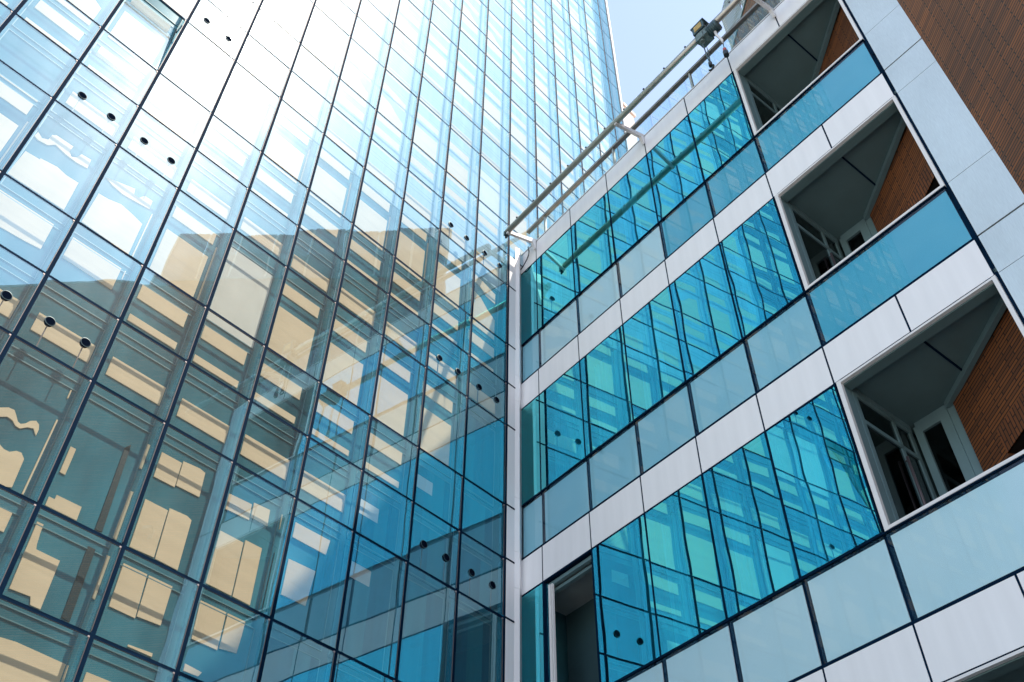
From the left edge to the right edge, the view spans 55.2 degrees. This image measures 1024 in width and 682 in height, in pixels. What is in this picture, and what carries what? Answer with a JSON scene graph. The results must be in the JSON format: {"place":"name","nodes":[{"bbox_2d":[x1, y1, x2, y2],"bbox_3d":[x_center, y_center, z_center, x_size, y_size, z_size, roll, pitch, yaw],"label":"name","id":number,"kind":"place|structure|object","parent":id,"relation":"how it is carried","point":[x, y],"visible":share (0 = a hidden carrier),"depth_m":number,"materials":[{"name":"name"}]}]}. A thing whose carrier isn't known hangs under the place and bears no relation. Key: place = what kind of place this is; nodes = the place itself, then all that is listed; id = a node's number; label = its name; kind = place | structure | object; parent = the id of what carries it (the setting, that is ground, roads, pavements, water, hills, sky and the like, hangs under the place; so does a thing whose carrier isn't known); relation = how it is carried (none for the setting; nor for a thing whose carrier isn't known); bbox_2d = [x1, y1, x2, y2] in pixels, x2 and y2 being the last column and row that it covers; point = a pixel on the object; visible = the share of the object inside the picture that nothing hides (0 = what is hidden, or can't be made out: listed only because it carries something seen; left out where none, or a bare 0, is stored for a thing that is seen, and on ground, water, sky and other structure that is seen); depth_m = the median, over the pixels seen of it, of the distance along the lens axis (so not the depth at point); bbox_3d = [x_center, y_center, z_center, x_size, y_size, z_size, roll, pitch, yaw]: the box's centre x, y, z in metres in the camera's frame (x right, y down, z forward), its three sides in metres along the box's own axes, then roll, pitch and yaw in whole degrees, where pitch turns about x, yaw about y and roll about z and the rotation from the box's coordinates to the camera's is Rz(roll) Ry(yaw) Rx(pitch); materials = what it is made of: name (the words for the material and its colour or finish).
{"place":"outdoors","nodes":[
{"label":"outdoors","id":0,"kind":"place"},
{"bbox_2d":[0,0,628,681],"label":"glass tower","id":1,"kind":"structure","parent":0,"point":[256,340],"depth_m":14.49,"materials":[{"name":"blue glass"}]},
{"bbox_2d":[0,246,46,339],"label":"window","id":2,"kind":"structure","parent":1,"relation":"in","point":[8,303],"depth_m":11.37,"materials":[{"name":"glass"}]},
{"bbox_2d":[0,61,53,171],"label":"window","id":3,"kind":"structure","parent":1,"relation":"in","point":[7,127],"depth_m":12.96,"materials":[{"name":"glass"}]},
{"bbox_2d":[0,173,76,279],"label":"window","id":4,"kind":"structure","parent":1,"relation":"in","point":[17,219],"depth_m":12.15,"materials":[{"name":"glass"}]},
{"bbox_2d":[0,596,91,681],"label":"window","id":5,"kind":"structure","parent":1,"relation":"in","point":[19,662],"depth_m":9.51,"materials":[{"name":"glass"}]},
{"bbox_2d":[0,336,93,507],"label":"window","id":6,"kind":"structure","parent":1,"relation":"in","point":[11,462],"depth_m":10.65,"materials":[{"name":"glass"}]},
{"bbox_2d":[12,0,101,67],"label":"window","id":7,"kind":"structure","parent":1,"relation":"in","point":[42,6],"depth_m":14.50,"materials":[{"name":"glass"}]},
{"bbox_2d":[0,100,117,226],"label":"window","id":8,"kind":"structure","parent":1,"relation":"in","point":[40,176],"depth_m":12.85,"materials":[{"name":"glass"}]},
{"bbox_2d":[0,505,123,636],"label":"window","id":9,"kind":"structure","parent":1,"relation":"in","point":[35,572],"depth_m":10.06,"materials":[{"name":"glass"}]},
{"bbox_2d":[11,275,120,384],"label":"window","id":10,"kind":"structure","parent":1,"relation":"in","point":[44,326],"depth_m":11.68,"materials":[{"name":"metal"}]},
{"bbox_2d":[44,222,144,323],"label":"window","id":11,"kind":"structure","parent":1,"relation":"in","point":[77,253],"depth_m":12.63,"materials":[{"name":"glass"}]},
{"bbox_2d":[50,62,139,150],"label":"window","id":12,"kind":"structure","parent":1,"relation":"in","point":[78,102],"depth_m":14.05,"materials":[{"name":"glass"}]},
{"bbox_2d":[38,382,166,548],"bbox_3d":[-4.640,1.409,11.104,0.254,1.793,1.000,-34,-56,28],"label":"window","id":13,"kind":"structure","parent":1,"relation":"in","point":[59,505],"depth_m":10.98,"materials":[{"name":"glass"}]},
{"bbox_2d":[76,28,158,111],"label":"window","id":14,"kind":"structure","parent":1,"relation":"in","point":[102,53],"depth_m":14.98,"materials":[{"name":"glass"}]},
{"bbox_2d":[73,146,178,270],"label":"window","id":15,"kind":"structure","parent":1,"relation":"in","point":[109,219],"depth_m":13.38,"materials":[{"name":"glass"}]},
{"bbox_2d":[92,321,187,426],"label":"window","id":16,"kind":"structure","parent":1,"relation":"in","point":[119,371],"depth_m":12.22,"materials":[{"name":"glass"}]},
{"bbox_2d":[99,0,186,77],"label":"window","id":17,"kind":"structure","parent":1,"relation":"in","point":[129,31],"depth_m":15.84,"materials":[{"name":"glass"}]},
{"bbox_2d":[87,547,200,672],"bbox_3d":[-3.966,2.926,10.558,0.254,1.072,1.000,-34,-56,28],"label":"window","id":18,"kind":"structure","parent":1,"relation":"in","point":[128,590],"depth_m":10.72,"materials":[{"name":"glass"}]},
{"bbox_2d":[115,108,195,193],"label":"window","id":19,"kind":"structure","parent":1,"relation":"in","point":[140,148],"depth_m":14.55,"materials":[{"name":"glass"}]},
{"bbox_2d":[119,267,206,365],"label":"window","id":20,"kind":"structure","parent":1,"relation":"in","point":[146,295],"depth_m":13.08,"materials":[{"name":"glass"}]},
{"bbox_2d":[137,73,211,153],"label":"window","id":21,"kind":"structure","parent":1,"relation":"in","point":[160,97],"depth_m":15.49,"materials":[{"name":"glass"}]},
{"bbox_2d":[118,424,233,585],"bbox_3d":[-3.959,1.946,11.602,0.254,1.793,1.000,-34,-56,28],"label":"window","id":22,"kind":"structure","parent":1,"relation":"in","point":[149,526],"depth_m":11.49,"materials":[{"name":"glass"}]},
{"bbox_2d":[142,190,234,311],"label":"window","id":23,"kind":"structure","parent":1,"relation":"in","point":[175,260],"depth_m":13.97,"materials":[{"name":"glass"}]},
{"bbox_2d":[156,22,235,118],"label":"window","id":24,"kind":"structure","parent":1,"relation":"in","point":[188,68],"depth_m":16.38,"materials":[{"name":"glass"}]},
{"bbox_2d":[161,362,250,464],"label":"window","id":25,"kind":"structure","parent":1,"relation":"in","point":[190,413],"depth_m":12.72,"materials":[{"name":"glass"}]},
{"bbox_2d":[176,150,248,233],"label":"window","id":26,"kind":"structure","parent":1,"relation":"in","point":[195,189],"depth_m":15.09,"materials":[{"name":"glass"}]},
{"bbox_2d":[170,585,271,681],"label":"window","id":27,"kind":"structure","parent":1,"relation":"in","point":[209,621],"depth_m":11.26,"materials":[{"name":"glass"}]},
{"bbox_2d":[182,308,265,403],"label":"window","id":28,"kind":"structure","parent":1,"relation":"in","point":[209,335],"depth_m":13.58,"materials":[{"name":"glass"}]},
{"bbox_2d":[194,114,261,193],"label":"window","id":29,"kind":"structure","parent":1,"relation":"in","point":[213,138],"depth_m":15.99,"materials":[{"name":"glass"}]},
{"bbox_2d":[202,230,287,349],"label":"window","id":30,"kind":"structure","parent":1,"relation":"in","point":[241,290],"depth_m":14.51,"materials":[{"name":"glass"}]},
{"bbox_2d":[210,62,280,156],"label":"window","id":31,"kind":"structure","parent":1,"relation":"in","point":[237,107],"depth_m":16.88,"materials":[{"name":"glass"}]},
{"bbox_2d":[194,462,296,620],"bbox_3d":[-3.277,2.482,12.101,0.254,1.793,1.000,-34,-56,28],"label":"window","id":32,"kind":"structure","parent":1,"relation":"in","point":[221,576],"depth_m":11.99,"materials":[{"name":"glass"}]},
{"bbox_2d":[228,34,290,106],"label":"window","id":33,"kind":"structure","parent":1,"relation":"in","point":[246,58],"depth_m":17.94,"materials":[{"name":"glass"}]},
{"bbox_2d":[230,190,298,270],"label":"window","id":34,"kind":"structure","parent":1,"relation":"in","point":[247,226],"depth_m":15.60,"materials":[{"name":"glass"}]},
{"bbox_2d":[228,401,308,500],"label":"window","id":35,"kind":"structure","parent":1,"relation":"in","point":[253,450],"depth_m":13.21,"materials":[{"name":"glass"}]},
{"bbox_2d":[240,8,299,77],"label":"window","id":36,"kind":"structure","parent":1,"relation":"in","point":[261,34],"depth_m":18.73,"materials":[{"name":"glass"}]},
{"bbox_2d":[244,153,308,230],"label":"window","id":37,"kind":"structure","parent":1,"relation":"in","point":[262,175],"depth_m":16.48,"materials":[{"name":"glass"}]},
{"bbox_2d":[245,347,319,439],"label":"window","id":38,"kind":"structure","parent":1,"relation":"in","point":[267,372],"depth_m":14.06,"materials":[{"name":"glass"}]},
{"bbox_2d":[252,0,313,50],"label":"window","id":39,"kind":"structure","parent":1,"relation":"in","point":[289,15],"depth_m":19.67,"materials":[{"name":"glass"}]},
{"bbox_2d":[257,99,323,193],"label":"window","id":40,"kind":"structure","parent":1,"relation":"in","point":[279,150],"depth_m":17.35,"materials":[{"name":"glass"}]},
{"bbox_2d":[251,620,335,681],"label":"window","id":41,"kind":"structure","parent":1,"relation":"in","point":[282,662],"depth_m":11.77,"materials":[{"name":"glass"}]},
{"bbox_2d":[260,268,336,385],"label":"window","id":42,"kind":"structure","parent":1,"relation":"in","point":[290,337],"depth_m":14.97,"materials":[{"name":"glass"}]},
{"bbox_2d":[273,71,331,141],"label":"window","id":43,"kind":"structure","parent":1,"relation":"in","point":[293,97],"depth_m":18.44,"materials":[{"name":"glass"}]},
{"bbox_2d":[264,499,353,651],"bbox_3d":[-2.596,3.018,12.599,0.254,1.793,1.000,-34,-56,28],"label":"window","id":44,"kind":"structure","parent":1,"relation":"in","point":[298,578],"depth_m":12.64,"materials":[{"name":"glass"}]},
{"bbox_2d":[284,44,339,111],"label":"window","id":45,"kind":"structure","parent":1,"relation":"in","point":[300,67],"depth_m":19.22,"materials":[{"name":"glass"}]},
{"bbox_2d":[282,227,344,306],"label":"window","id":46,"kind":"structure","parent":1,"relation":"in","point":[297,264],"depth_m":16.07,"materials":[{"name":"glass"}]},
{"bbox_2d":[293,5,350,84],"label":"window","id":47,"kind":"structure","parent":1,"relation":"in","point":[319,41],"depth_m":20.26,"materials":[{"name":"glass"}]},
{"bbox_2d":[289,437,362,532],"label":"window","id":48,"kind":"structure","parent":1,"relation":"in","point":[312,485],"depth_m":13.71,"materials":[{"name":"glass"}]},
{"bbox_2d":[303,135,364,227],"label":"window","id":49,"kind":"structure","parent":1,"relation":"in","point":[323,185],"depth_m":17.86,"materials":[{"name":"glass"}]},
{"bbox_2d":[302,383,370,472],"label":"window","id":50,"kind":"structure","parent":1,"relation":"in","point":[324,409],"depth_m":14.58,"materials":[{"name":"glass"}]},
{"bbox_2d":[316,105,370,174],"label":"window","id":51,"kind":"structure","parent":1,"relation":"in","point":[336,133],"depth_m":18.94,"materials":[{"name":"glass"}]},
{"bbox_2d":[314,304,382,418],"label":"window","id":52,"kind":"structure","parent":1,"relation":"in","point":[342,373],"depth_m":15.47,"materials":[{"name":"glass"}]},
{"bbox_2d":[325,79,376,144],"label":"window","id":53,"kind":"structure","parent":1,"relation":"in","point":[341,103],"depth_m":19.73,"materials":[{"name":"glass"}]},
{"bbox_2d":[332,38,384,116],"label":"window","id":54,"kind":"structure","parent":1,"relation":"in","point":[355,73],"depth_m":20.76,"materials":[{"name":"glass"}]},
{"bbox_2d":[330,262,388,339],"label":"window","id":55,"kind":"structure","parent":1,"relation":"in","point":[345,298],"depth_m":16.58,"materials":[{"name":"glass"}]},
{"bbox_2d":[327,532,407,681],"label":"window","id":56,"kind":"structure","parent":1,"relation":"in","point":[362,637],"depth_m":13.12,"materials":[{"name":"glass"}]},
{"bbox_2d":[347,168,402,259],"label":"window","id":57,"kind":"structure","parent":1,"relation":"in","point":[367,220],"depth_m":18.36,"materials":[{"name":"glass"}]},
{"bbox_2d":[346,471,413,564],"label":"window","id":58,"kind":"structure","parent":1,"relation":"in","point":[377,520],"depth_m":14.19,"materials":[{"name":"glass"}]},
{"bbox_2d":[357,138,407,206],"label":"window","id":59,"kind":"structure","parent":1,"relation":"in","point":[374,164],"depth_m":19.43,"materials":[{"name":"glass"}]},
{"bbox_2d":[356,416,418,503],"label":"window","id":60,"kind":"structure","parent":1,"relation":"in","point":[374,441],"depth_m":15.07,"materials":[{"name":"glass"}]},
{"bbox_2d":[364,111,411,175],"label":"window","id":61,"kind":"structure","parent":1,"relation":"in","point":[380,136],"depth_m":20.22,"materials":[{"name":"glass"}]},
{"bbox_2d":[370,69,417,146],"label":"window","id":62,"kind":"structure","parent":1,"relation":"in","point":[396,109],"depth_m":21.26,"materials":[{"name":"glass"}]},
{"bbox_2d":[364,337,426,449],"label":"window","id":63,"kind":"structure","parent":1,"relation":"in","point":[390,403],"depth_m":15.97,"materials":[{"name":"glass"}]},
{"bbox_2d":[389,200,439,290],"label":"window","id":64,"kind":"structure","parent":1,"relation":"in","point":[409,253],"depth_m":18.85,"materials":[{"name":"glass"}]},
{"bbox_2d":[396,170,442,235],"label":"window","id":65,"kind":"structure","parent":1,"relation":"in","point":[412,196],"depth_m":19.93,"materials":[{"name":"glass"}]},
{"bbox_2d":[387,563,457,681],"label":"window","id":66,"kind":"structure","parent":1,"relation":"in","point":[422,618],"depth_m":13.71,"materials":[{"name":"glass"}]},
{"bbox_2d":[401,142,445,204],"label":"window","id":67,"kind":"structure","parent":1,"relation":"in","point":[421,171],"depth_m":20.72,"materials":[{"name":"glass"}]},
{"bbox_2d":[405,99,449,176],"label":"window","id":68,"kind":"structure","parent":1,"relation":"in","point":[426,135],"depth_m":21.76,"materials":[{"name":"glass"}]},
{"bbox_2d":[399,503,460,593],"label":"window","id":69,"kind":"structure","parent":1,"relation":"in","point":[427,547],"depth_m":14.66,"materials":[{"name":"glass"}]},
{"bbox_2d":[405,448,463,534],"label":"window","id":70,"kind":"structure","parent":1,"relation":"in","point":[432,493],"depth_m":15.47,"materials":[{"name":"glass"}]},
{"bbox_2d":[419,21,457,86],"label":"window","id":71,"kind":"structure","parent":1,"relation":"in","point":[436,51],"depth_m":24.63,"materials":[{"name":"glass"}]},
{"bbox_2d":[411,368,467,478],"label":"window","id":72,"kind":"structure","parent":1,"relation":"in","point":[435,434],"depth_m":16.47,"materials":[{"name":"glass"}]},
{"bbox_2d":[420,327,469,399],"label":"window","id":73,"kind":"structure","parent":1,"relation":"in","point":[436,363],"depth_m":17.55,"materials":[{"name":"glass"}]},
{"bbox_2d":[428,230,474,319],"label":"window","id":74,"kind":"structure","parent":1,"relation":"in","point":[446,282],"depth_m":19.36,"materials":[{"name":"glass"}]},
{"bbox_2d":[432,200,476,264],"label":"window","id":75,"kind":"structure","parent":1,"relation":"in","point":[449,227],"depth_m":20.39,"materials":[{"name":"glass"}]},
{"bbox_2d":[439,128,480,203],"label":"window","id":76,"kind":"structure","parent":1,"relation":"in","point":[459,165],"depth_m":22.26,"materials":[{"name":"glass"}]},
{"bbox_2d":[443,592,503,681],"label":"window","id":77,"kind":"structure","parent":1,"relation":"in","point":[472,634],"depth_m":14.36,"materials":[{"name":"glass"}]},
{"bbox_2d":[449,532,504,620],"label":"window","id":78,"kind":"structure","parent":1,"relation":"in","point":[475,582],"depth_m":15.15,"materials":[{"name":"glass"}]},
{"bbox_2d":[452,478,504,561],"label":"window","id":79,"kind":"structure","parent":1,"relation":"in","point":[476,519],"depth_m":15.97,"materials":[{"name":"glass"}]},
{"bbox_2d":[455,398,505,507],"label":"window","id":80,"kind":"structure","parent":1,"relation":"in","point":[479,461],"depth_m":16.99,"materials":[{"name":"glass"}]},
{"bbox_2d":[465,259,507,346],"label":"window","id":81,"kind":"structure","parent":1,"relation":"in","point":[480,313],"depth_m":19.79,"materials":[{"name":"glass"}]},
{"bbox_2d":[467,228,508,291],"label":"window","id":82,"kind":"structure","parent":1,"relation":"in","point":[483,255],"depth_m":20.88,"materials":[{"name":"glass"}]},
{"bbox_2d":[471,156,509,230],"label":"window","id":83,"kind":"structure","parent":1,"relation":"in","point":[490,191],"depth_m":22.76,"materials":[{"name":"glass"}]},
{"bbox_2d":[502,182,537,250],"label":"window","id":84,"kind":"structure","parent":1,"relation":"in","point":[516,207],"depth_m":23.30,"materials":[{"name":"glass"}]},
{"bbox_2d":[607,0,741,140],"label":"sky","id":85,"kind":"structure","parent":0,"point":[647,35],"materials":[{"name":"blue"}]},
{"bbox_3d":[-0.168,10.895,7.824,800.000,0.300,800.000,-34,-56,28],"label":"pavement","id":86,"kind":"structure","parent":0,"visible":0},
{"bbox_2d":[514,0,1023,681],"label":"office building","id":87,"kind":"structure","parent":86,"relation":"on","point":[760,298],"depth_m":13.56,"materials":[{"name":"white paint"}]},
{"bbox_2d":[521,261,537,344],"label":"window","id":88,"kind":"structure","parent":87,"relation":"in","point":[529,322],"depth_m":20.59,"materials":[{"name":"teal glass"}]},
{"bbox_2d":[521,395,540,504],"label":"window","id":89,"kind":"structure","parent":87,"relation":"in","point":[530,420],"depth_m":17.64,"materials":[{"name":"teal glass"}]},
{"bbox_2d":[522,582,544,681],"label":"window","id":90,"kind":"structure","parent":87,"relation":"in","point":[533,666],"depth_m":14.93,"materials":[{"name":"teal glass"}]},
{"bbox_2d":[536,227,574,329],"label":"window","id":91,"kind":"structure","parent":87,"relation":"in","point":[554,268],"depth_m":20.13,"materials":[{"name":"teal glass"}]},
{"bbox_2d":[539,362,585,490],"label":"window","id":92,"kind":"structure","parent":87,"relation":"in","point":[562,442],"depth_m":17.17,"materials":[{"name":"teal glass"}]},
{"bbox_2d":[543,550,599,681],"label":"window","id":93,"kind":"structure","parent":87,"relation":"in","point":[551,591],"depth_m":14.90,"materials":[{"name":"grey"}]},
{"bbox_2d":[571,192,614,295],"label":"window","id":94,"kind":"structure","parent":87,"relation":"in","point":[591,235],"depth_m":19.51,"materials":[{"name":"teal glass"}]},
{"bbox_2d":[579,325,633,456],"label":"window","id":95,"kind":"structure","parent":87,"relation":"in","point":[606,406],"depth_m":16.55,"materials":[{"name":"teal glass"}]},
{"bbox_2d":[591,514,660,681],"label":"window","id":96,"kind":"structure","parent":87,"relation":"in","point":[626,622],"depth_m":13.58,"materials":[{"name":"teal glass"}]},
{"bbox_2d":[608,155,657,260],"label":"window","id":97,"kind":"structure","parent":87,"relation":"in","point":[632,208],"depth_m":18.91,"materials":[{"name":"teal glass"}]},
{"bbox_2d":[503,0,775,249],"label":"cleaning monorail","id":98,"kind":"object","parent":87,"relation":"attached to","point":[639,98],"visible":0.92,"depth_m":19.50,"materials":[{"name":"white metal"}]},
{"bbox_2d":[526,0,781,233],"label":"roof railing","id":99,"kind":"object","parent":87,"relation":"on","point":[661,100],"visible":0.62,"depth_m":20.64,"materials":[{"name":"glass"},{"name":"white painted metal"},{"name":"galvanised steel"}]},
{"bbox_2d":[623,286,685,419],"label":"window","id":100,"kind":"structure","parent":87,"relation":"in","point":[654,365],"depth_m":15.93,"materials":[{"name":"teal glass"}]},
{"bbox_2d":[646,115,703,221],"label":"window","id":101,"kind":"structure","parent":87,"relation":"in","point":[675,171],"depth_m":18.29,"materials":[{"name":"teal glass"}]},
{"bbox_2d":[644,474,726,655],"bbox_3d":[2.321,2.974,13.068,0.160,2.262,1.144,30,-54,-25],"label":"window","id":102,"kind":"structure","parent":87,"relation":"in","point":[687,592],"depth_m":12.96,"materials":[{"name":"teal glass"}]},
{"bbox_2d":[669,244,741,380],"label":"window","id":103,"kind":"structure","parent":87,"relation":"in","point":[707,326],"depth_m":15.32,"materials":[{"name":"teal glass"}]},
{"bbox_2d":[688,73,753,180],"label":"window","id":104,"kind":"structure","parent":87,"relation":"in","point":[720,124],"depth_m":17.67,"materials":[{"name":"teal glass"}]},
{"bbox_2d":[702,432,800,619],"bbox_3d":[3.036,2.325,12.453,0.161,2.262,1.144,30,-54,-25],"label":"window","id":105,"kind":"structure","parent":87,"relation":"in","point":[753,549],"depth_m":12.34,"materials":[{"name":"teal glass"}]},
{"bbox_2d":[719,198,804,337],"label":"window","id":106,"kind":"structure","parent":87,"relation":"in","point":[759,262],"depth_m":14.69,"materials":[{"name":"teal glass"}]},
{"bbox_2d":[765,384,883,577],"bbox_3d":[3.751,1.676,11.840,0.158,2.262,1.144,30,-54,-25],"label":"window","id":107,"kind":"structure","parent":87,"relation":"in","point":[827,500],"depth_m":11.72,"materials":[{"name":"teal glass"}]},
{"bbox_2d":[731,0,1023,471],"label":"brick building","id":108,"kind":"structure","parent":86,"relation":"on","point":[976,48],"depth_m":12.21,"materials":[{"name":"brown brick"}]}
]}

